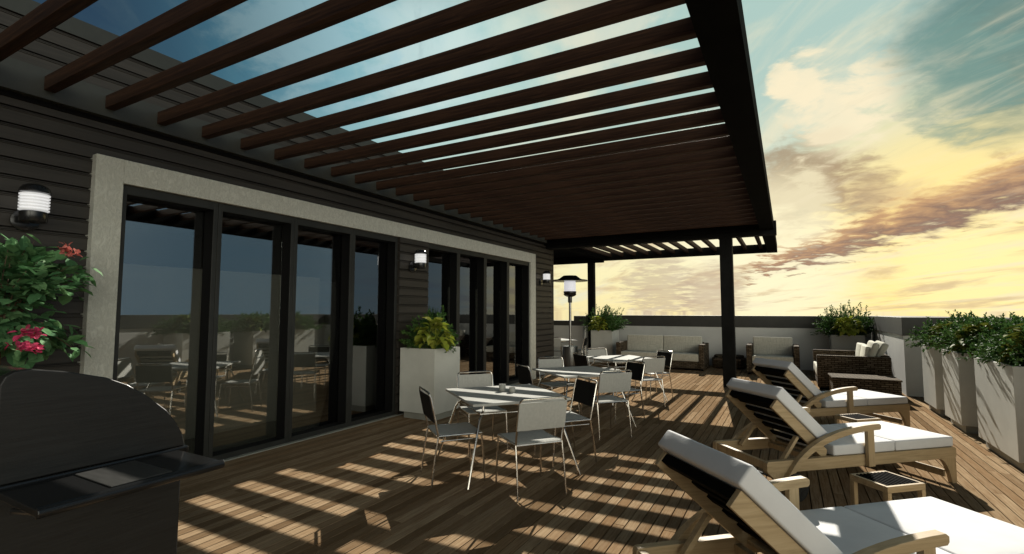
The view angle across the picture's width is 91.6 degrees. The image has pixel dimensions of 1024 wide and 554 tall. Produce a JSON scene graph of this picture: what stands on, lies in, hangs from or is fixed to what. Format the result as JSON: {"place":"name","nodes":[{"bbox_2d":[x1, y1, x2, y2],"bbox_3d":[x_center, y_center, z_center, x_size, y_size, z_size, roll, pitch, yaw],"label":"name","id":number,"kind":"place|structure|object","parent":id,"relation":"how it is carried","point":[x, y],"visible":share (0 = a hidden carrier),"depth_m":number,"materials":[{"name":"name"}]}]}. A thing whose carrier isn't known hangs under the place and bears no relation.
{"place":"outdoors","nodes":[
{"label":"outdoors","id":0,"kind":"place"},
{"bbox_2d":[33,0,1023,319],"label":"sky","id":1,"kind":"structure","parent":0,"point":[892,131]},
{"bbox_2d":[177,358,1023,553],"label":"deck","id":2,"kind":"structure","parent":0,"point":[365,489],"depth_m":4.57,"materials":[{"name":"brown wood"}]},
{"bbox_2d":[0,365,224,553],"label":"barbecue grill","id":3,"kind":"object","parent":2,"relation":"on","point":[91,464],"visible":1,"depth_m":2.21,"materials":[{"name":"black metal"}]},
{"bbox_2d":[0,0,553,461],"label":"house","id":4,"kind":"structure","parent":2,"relation":"on","point":[244,302],"depth_m":6.29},
{"bbox_2d":[10,183,51,231],"bbox_3d":[-3.837,-0.558,3.985,0.267,0.372,0.196,-2,-5,29],"label":"wall lantern","id":5,"kind":"object","parent":4,"relation":"attached to","point":[31,212],"depth_m":3.92,"materials":[{"name":"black glass"}]},
{"bbox_2d":[113,184,218,456],"bbox_3d":[-3.481,0.548,4.960,0.188,2.763,0.898,-2,-5,29],"label":"door leaf","id":6,"kind":"structure","parent":4,"relation":"in","point":[210,208],"depth_m":5.25,"materials":[{"name":"black metal"}]},
{"bbox_2d":[208,203,294,459],"bbox_3d":[-3.032,0.605,5.774,0.188,2.763,0.956,-2,-5,29],"label":"door leaf","id":7,"kind":"structure","parent":4,"relation":"in","point":[283,388],"depth_m":6.05,"materials":[{"name":"black metal"}]},
{"bbox_2d":[288,217,352,441],"bbox_3d":[-2.570,0.664,6.611,0.188,2.763,0.952,-2,-5,29],"label":"door leaf","id":8,"kind":"structure","parent":4,"relation":"in","point":[329,412],"depth_m":6.90,"materials":[{"name":"black metal"}]},
{"bbox_2d":[348,229,397,425],"bbox_3d":[-2.114,0.722,7.435,0.188,2.763,0.927,-2,-5,29],"label":"door leaf","id":9,"kind":"structure","parent":4,"relation":"in","point":[374,256],"depth_m":7.59,"materials":[{"name":"black metal"}]},
{"bbox_2d":[409,249,426,272],"bbox_3d":[-1.504,-0.262,8.035,0.267,0.372,0.196,-2,-5,29],"label":"wall lantern","id":10,"kind":"object","parent":4,"relation":"attached to","point":[420,259],"depth_m":7.96,"materials":[{"name":"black glass"}]},
{"bbox_2d":[426,243,458,346],"bbox_3d":[-1.311,0.824,8.891,0.188,2.763,0.945,-2,-5,29],"label":"door leaf","id":11,"kind":"structure","parent":4,"relation":"in","point":[441,258],"depth_m":9.21,"materials":[{"name":"black metal"}]},
{"bbox_2d":[458,249,484,374],"bbox_3d":[-0.853,0.882,9.721,0.188,2.763,0.946,-2,-5,29],"label":"door leaf","id":12,"kind":"structure","parent":4,"relation":"in","point":[471,277],"depth_m":9.99,"materials":[{"name":"black metal"}]},
{"bbox_2d":[485,254,507,385],"bbox_3d":[-0.395,0.940,10.551,0.188,2.763,0.946,-2,-5,29],"label":"door leaf","id":13,"kind":"structure","parent":4,"relation":"in","point":[496,323],"depth_m":10.82,"materials":[{"name":"black metal"}]},
{"bbox_2d":[508,258,529,384],"bbox_3d":[0.084,1.001,11.418,0.188,2.763,1.031,-2,-5,29],"label":"door leaf","id":14,"kind":"structure","parent":4,"relation":"in","point":[518,271],"depth_m":11.70,"materials":[{"name":"black metal"}]},
{"bbox_2d":[539,271,550,285],"bbox_3d":[0.834,0.030,12.446,0.267,0.372,0.196,-2,-5,29],"label":"wall lantern","id":15,"kind":"object","parent":4,"relation":"attached to","point":[546,276],"depth_m":12.37,"materials":[{"name":"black glass"}]},
{"bbox_2d":[0,0,776,386],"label":"pergola","id":16,"kind":"object","parent":2,"relation":"on","point":[580,204],"visible":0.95,"depth_m":4.83,"materials":[{"name":"black paint"}]},
{"bbox_2d":[399,346,459,420],"bbox_3d":[-1.263,1.612,7.691,0.660,1.050,0.640,-2,-5,29],"label":"planter","id":17,"kind":"object","parent":2,"relation":"on","point":[433,372],"visible":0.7,"depth_m":7.45,"materials":[{"name":"concrete"}]},
{"bbox_2d":[399,305,460,352],"bbox_3d":[-1.274,0.811,7.760,1.038,0.748,0.996,-2,-5,29],"label":"shrub","id":18,"kind":"object","parent":17,"relation":"on","point":[410,342],"visible":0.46,"depth_m":7.60,"materials":[{"name":"green plant"}]},
{"bbox_2d":[413,317,454,351],"bbox_3d":[-1.165,0.853,7.439,0.640,0.521,0.660,-2,-5,29],"label":"hosta","id":19,"kind":"object","parent":17,"relation":"in","point":[432,342],"visible":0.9,"depth_m":7.39,"materials":[{"name":"green plant"}]},
{"bbox_2d":[419,386,485,487],"bbox_3d":[-0.594,1.512,4.866,0.562,0.860,0.483,2,-4,-22],"label":"dining chair","id":20,"kind":"object","parent":2,"relation":"on","point":[438,431],"visible":0.99,"depth_m":4.76,"materials":[{"name":"grey fabric"}]},
{"bbox_2d":[456,370,508,454],"bbox_3d":[-0.364,1.587,5.936,0.483,0.860,0.562,2,-4,-22],"label":"dining chair","id":21,"kind":"object","parent":2,"relation":"on","point":[474,380],"visible":0.75,"depth_m":6.13,"materials":[{"name":"white fabric"}]},
{"bbox_2d":[437,384,580,489],"bbox_3d":[-0.075,1.602,5.262,1.173,0.744,1.173,2,-4,-22],"label":"dining table","id":22,"kind":"object","parent":2,"relation":"on","point":[484,397],"visible":0.78,"depth_m":5.07,"materials":[{"name":"metal"}]},
{"bbox_2d":[499,384,505,391],"bbox_3d":[-0.105,1.201,5.414,0.072,0.075,0.072,-2,-5,29],"label":"condiment pot","id":23,"kind":"object","parent":22,"relation":"on","point":[502,387],"visible":1,"depth_m":5.38,"materials":[{"name":"grey ceramic"}]},
{"bbox_2d":[509,387,514,392],"bbox_3d":[0.002,1.205,5.326,0.068,0.055,0.068,-2,-5,29],"label":"condiment pot","id":24,"kind":"object","parent":22,"relation":"on","point":[511,389],"visible":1,"depth_m":5.30,"materials":[{"name":"grey ceramic"}]},
{"bbox_2d":[495,396,566,501],"bbox_3d":[0.171,1.491,4.546,0.483,0.860,0.561,2,-4,-23],"label":"dining chair","id":25,"kind":"object","parent":2,"relation":"on","point":[534,417],"visible":1,"depth_m":4.37,"materials":[{"name":"silver metal"}]},
{"bbox_2d":[516,364,565,427],"bbox_3d":[0.398,1.663,7.022,0.561,0.860,0.483,2,-4,-22],"label":"dining chair","id":26,"kind":"object","parent":2,"relation":"on","point":[524,375],"visible":0.37,"depth_m":6.92,"materials":[{"name":"black fabric"}]},
{"bbox_2d":[554,337,562,352],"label":"dining chair","id":27,"kind":"object","parent":2,"relation":"on","point":[557,341],"visible":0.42,"depth_m":14.60,"materials":[{"name":"silver metal"}]},
{"bbox_2d":[538,356,579,414],"bbox_3d":[0.733,1.729,7.962,0.483,0.860,0.561,2,-4,-22],"label":"dining chair","id":28,"kind":"object","parent":2,"relation":"on","point":[546,363],"visible":0.68,"depth_m":8.16,"materials":[{"name":"white fabric"}]},
{"bbox_2d":[534,376,597,467],"bbox_3d":[0.589,1.555,5.466,0.561,0.860,0.483,2,-4,-22],"label":"dining chair","id":29,"kind":"object","parent":2,"relation":"on","point":[585,392],"visible":0.76,"depth_m":5.49,"materials":[{"name":"black fabric"}]},
{"bbox_2d":[561,338,577,356],"bbox_3d":[1.334,2.314,15.466,1.173,0.744,1.173,2,-4,-22],"label":"dining table","id":30,"kind":"object","parent":2,"relation":"on","point":[564,340],"visible":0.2,"depth_m":15.24,"materials":[{"name":"silver metal"}]},
{"bbox_2d":[554,316,585,357],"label":"parapet wall","id":31,"kind":"structure","parent":2,"relation":"on","point":[561,330],"depth_m":17.00,"materials":[{"name":"grey concrete"}]},
{"bbox_2d":[554,275,587,366],"bbox_3d":[1.672,1.275,14.323,1.030,2.650,1.030,-2,-5,29],"label":"patio heater","id":32,"kind":"object","parent":2,"relation":"on","point":[569,281],"visible":0.93,"depth_m":14.20,"materials":[{"name":"metal"}]},
{"bbox_2d":[578,336,587,354],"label":"dining chair","id":33,"kind":"object","parent":2,"relation":"on","point":[584,342],"visible":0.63,"depth_m":14.96,"materials":[{"name":"silver metal"}]},
{"bbox_2d":[532,366,636,433],"bbox_3d":[0.976,1.742,7.269,1.173,0.744,1.173,2,-4,-22],"label":"dining table","id":34,"kind":"object","parent":2,"relation":"on","point":[574,372],"visible":0.69,"depth_m":7.15,"materials":[{"name":"silver metal"}]},
{"bbox_2d":[573,352,612,394],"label":"dining chair","id":35,"kind":"object","parent":2,"relation":"on","point":[580,360],"visible":0.26,"depth_m":8.96,"materials":[{"name":"black fabric"}]},
{"bbox_2d":[587,347,619,394],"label":"dining chair","id":36,"kind":"object","parent":2,"relation":"on","point":[600,352],"visible":0.46,"depth_m":10.25,"materials":[{"name":"grey fabric"}]},
{"bbox_2d":[591,330,618,362],"bbox_3d":[2.982,2.206,15.937,0.700,1.020,0.700,-2,-5,29],"label":"planter","id":37,"kind":"object","parent":2,"relation":"on","point":[606,339],"visible":0.56,"depth_m":15.65,"materials":[{"name":"concrete"}]},
{"bbox_2d":[587,316,607,331],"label":"hosta","id":38,"kind":"object","parent":37,"relation":"in","point":[602,325],"visible":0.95,"depth_m":15.62,"materials":[{"name":"green plant"}]},
{"bbox_2d":[580,304,631,331],"bbox_3d":[2.961,1.321,15.989,1.429,0.943,1.488,2,-4,-21],"label":"shrub","id":39,"kind":"object","parent":37,"relation":"in","point":[613,324],"visible":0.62,"depth_m":15.82,"materials":[{"name":"green plant"}]},
{"bbox_2d":[580,370,631,439],"bbox_3d":[1.235,1.633,6.570,0.483,0.860,0.562,1,-4,-20],"label":"dining chair","id":40,"kind":"object","parent":2,"relation":"on","point":[614,382],"visible":0.87,"depth_m":6.37,"materials":[{"name":"grey fabric"}]},
{"bbox_2d":[597,359,645,423],"bbox_3d":[1.641,1.696,7.474,0.561,0.860,0.483,2,-4,-22],"label":"dining chair","id":41,"kind":"object","parent":2,"relation":"on","point":[637,370],"visible":0.56,"depth_m":7.47,"materials":[{"name":"black fabric"}]},
{"bbox_2d":[584,355,667,404],"bbox_3d":[2.047,1.886,9.312,1.173,0.744,1.173,2,-4,-22],"label":"dining table","id":42,"kind":"object","parent":2,"relation":"on","point":[615,359],"visible":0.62,"depth_m":9.20,"materials":[{"name":"silver metal"}]},
{"bbox_2d":[624,356,665,408],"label":"dining chair","id":43,"kind":"object","parent":2,"relation":"on","point":[654,365],"visible":0.66,"depth_m":8.43,"materials":[{"name":"white fabric"}]},
{"bbox_2d":[635,350,672,398],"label":"dining chair","id":44,"kind":"object","parent":2,"relation":"on","point":[668,358],"visible":0.68,"depth_m":9.48,"materials":[{"name":"black fabric"}]},
{"bbox_2d":[616,335,708,370],"bbox_3d":[4.373,2.166,14.514,2.430,0.905,1.050,-2,-5,29],"label":"wicker sofa","id":45,"kind":"object","parent":2,"relation":"on","point":[690,352],"visible":0.77,"depth_m":14.41,"materials":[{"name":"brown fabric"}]},
{"bbox_2d":[586,315,871,369],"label":"parapet wall","id":46,"kind":"structure","parent":2,"relation":"on","point":[708,329],"depth_m":14.63,"materials":[{"name":"grey concrete"}]},
{"bbox_2d":[712,354,746,368],"bbox_3d":[6.233,2.411,14.300,0.880,0.350,0.640,-2,-5,29],"label":"wicker table","id":47,"kind":"object","parent":2,"relation":"on","point":[741,363],"visible":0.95,"depth_m":14.10,"materials":[{"name":"brown wicker"}]},
{"bbox_2d":[746,337,799,373],"bbox_3d":[6.822,2.050,13.027,1.200,0.935,1.000,-2,-5,29],"label":"wicker armchair","id":48,"kind":"object","parent":2,"relation":"on","point":[780,348],"visible":0.57,"depth_m":13.02,"materials":[{"name":"beige fabric"}]},
{"bbox_2d":[632,430,1023,553],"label":"sun lounger","id":49,"kind":"object","parent":2,"relation":"on","point":[750,509],"visible":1,"depth_m":2.61,"materials":[{"name":"white fabric"}]},
{"bbox_2d":[752,358,909,426],"bbox_3d":[4.401,1.623,7.015,2.090,0.947,0.877,1,-4,-13],"label":"sun lounger","id":50,"kind":"object","parent":2,"relation":"on","point":[796,384],"visible":0.61,"depth_m":6.75,"materials":[{"name":"white fabric"}]},
{"bbox_2d":[713,378,956,501],"bbox_3d":[3.080,1.468,4.814,2.090,0.947,0.877,1,-4,-14],"label":"sun lounger","id":51,"kind":"object","parent":2,"relation":"on","point":[785,415],"visible":0.9,"depth_m":4.54,"materials":[{"name":"white fabric"}]},
{"bbox_2d":[829,334,864,350],"bbox_3d":[8.734,2.011,12.976,0.720,1.010,0.650,-2,-5,29],"label":"planter","id":52,"kind":"object","parent":2,"relation":"on","point":[843,342],"visible":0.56,"depth_m":12.74,"materials":[{"name":"concrete"}]},
{"bbox_2d":[810,299,877,336],"bbox_3d":[8.810,1.094,13.041,1.785,1.030,1.259,-2,-5,29],"label":"shrub","id":53,"kind":"object","parent":52,"relation":"in","point":[828,323],"visible":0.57,"depth_m":12.99,"materials":[{"name":"green plant"}]},
{"bbox_2d":[831,316,867,336],"bbox_3d":[8.540,1.244,12.646,0.781,0.539,0.785,-2,-5,29],"label":"hosta","id":54,"kind":"object","parent":52,"relation":"in","point":[851,330],"visible":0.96,"depth_m":12.54,"materials":[{"name":"green plant"}]},
{"bbox_2d":[813,343,891,389],"bbox_3d":[7.324,1.913,10.843,1.250,0.905,1.850,-2,-5,29],"label":"wicker loveseat","id":55,"kind":"object","parent":2,"relation":"on","point":[857,361],"visible":0.71,"depth_m":10.16,"materials":[{"name":"brown wicker"}]},
{"bbox_2d":[866,340,879,356],"bbox_3d":[7.326,1.519,10.177,0.120,0.420,0.500,20,8,23],"label":"pillow","id":56,"kind":"object","parent":55,"relation":"on","point":[874,348],"visible":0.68,"depth_m":9.96,"materials":[{"name":"beige fabric"}]},
{"bbox_2d":[875,341,888,356],"bbox_3d":[7.488,1.521,10.202,0.120,0.420,0.500,26,9,19],"label":"pillow","id":57,"kind":"object","parent":55,"relation":"on","point":[883,348],"visible":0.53,"depth_m":9.98,"materials":[{"name":"beige fabric"}]},
{"bbox_2d":[834,413,880,423],"bbox_3d":[4.043,1.822,5.823,0.340,0.383,0.300,1,-4,-14],"label":"side table","id":58,"kind":"object","parent":2,"relation":"on","point":[854,417],"visible":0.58,"depth_m":5.78,"materials":[{"name":"brown wood"}]},
{"bbox_2d":[828,373,902,395],"bbox_3d":[6.526,2.052,9.251,1.050,0.405,0.710,-2,-4,27],"label":"wicker ottoman","id":59,"kind":"object","parent":2,"relation":"on","point":[886,384],"visible":0.66,"depth_m":8.99,"materials":[{"name":"brown wicker"}]},
{"bbox_2d":[850,471,925,504],"bbox_3d":[2.753,1.669,3.650,0.340,0.383,0.300,1,-4,-14],"label":"side table","id":60,"kind":"object","parent":2,"relation":"on","point":[887,483],"visible":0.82,"depth_m":3.61,"materials":[{"name":"brown wood"}]},
{"bbox_2d":[870,316,956,396],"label":"parapet wall","id":61,"kind":"structure","parent":2,"relation":"on","point":[906,362],"depth_m":9.60,"materials":[{"name":"white concrete"}]},
{"bbox_2d":[921,344,945,415],"bbox_3d":[7.145,1.631,7.877,0.870,1.055,0.800,-2,-5,29],"label":"planter","id":62,"kind":"object","parent":2,"relation":"on","point":[933,385],"visible":0.34,"depth_m":7.82,"materials":[{"name":"concrete"}]},
{"bbox_2d":[927,320,963,348],"bbox_3d":[6.853,0.911,7.761,0.668,0.482,0.654,-2,-5,29],"label":"hosta","id":63,"kind":"object","parent":62,"relation":"in","point":[937,327],"visible":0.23,"depth_m":7.80,"materials":[{"name":"green plant"}]},
{"bbox_2d":[905,309,1006,347],"bbox_3d":[7.179,0.866,7.953,1.534,0.718,2.011,-2,-5,29],"label":"shrub","id":64,"kind":"object","parent":62,"relation":"in","point":[928,330],"visible":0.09,"depth_m":8.09,"materials":[{"name":"green plant"}]},
{"bbox_2d":[941,349,986,433],"bbox_3d":[6.533,1.554,6.767,0.870,1.055,0.800,-2,-5,29],"label":"planter","id":65,"kind":"object","parent":2,"relation":"on","point":[960,400],"visible":0.45,"depth_m":6.64,"materials":[{"name":"concrete"}]},
{"bbox_2d":[918,311,1023,355],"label":"shrub","id":66,"kind":"object","parent":65,"relation":"in","point":[946,339],"visible":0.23,"depth_m":6.81,"materials":[{"name":"green plant"}]},
{"bbox_2d":[948,323,1003,355],"bbox_3d":[6.261,0.837,6.665,0.657,0.475,0.629,-2,-5,29],"label":"hosta","id":67,"kind":"object","parent":65,"relation":"in","point":[959,336],"visible":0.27,"depth_m":6.65,"materials":[{"name":"green plant"}]},
{"bbox_2d":[974,357,1023,471],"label":"planter","id":68,"kind":"object","parent":2,"relation":"on","point":[1000,400],"visible":0.85,"depth_m":5.34,"materials":[{"name":"concrete"}]},
{"bbox_2d":[955,315,1023,368],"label":"shrub","id":69,"kind":"object","parent":68,"relation":"on","point":[1015,358],"visible":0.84,"depth_m":5.49,"materials":[{"name":"green plant"}]},
{"bbox_2d":[996,323,1023,363],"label":"hosta","id":70,"kind":"object","parent":68,"relation":"in","point":[1015,334],"visible":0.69,"depth_m":5.22,"materials":[{"name":"green plant"}]},
{"bbox_3d":[-3.655,1.600,3.462,0.560,0.480,0.560,-2,-5,29],"label":"plant pot","id":71,"kind":"object","parent":2,"relation":"on","visible":0},
{"bbox_2d":[0,233,102,368],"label":"flowering shrub","id":72,"kind":"object","parent":71,"relation":"in","point":[30,279],"visible":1,"depth_m":3.54,"materials":[{"name":"green plant"}]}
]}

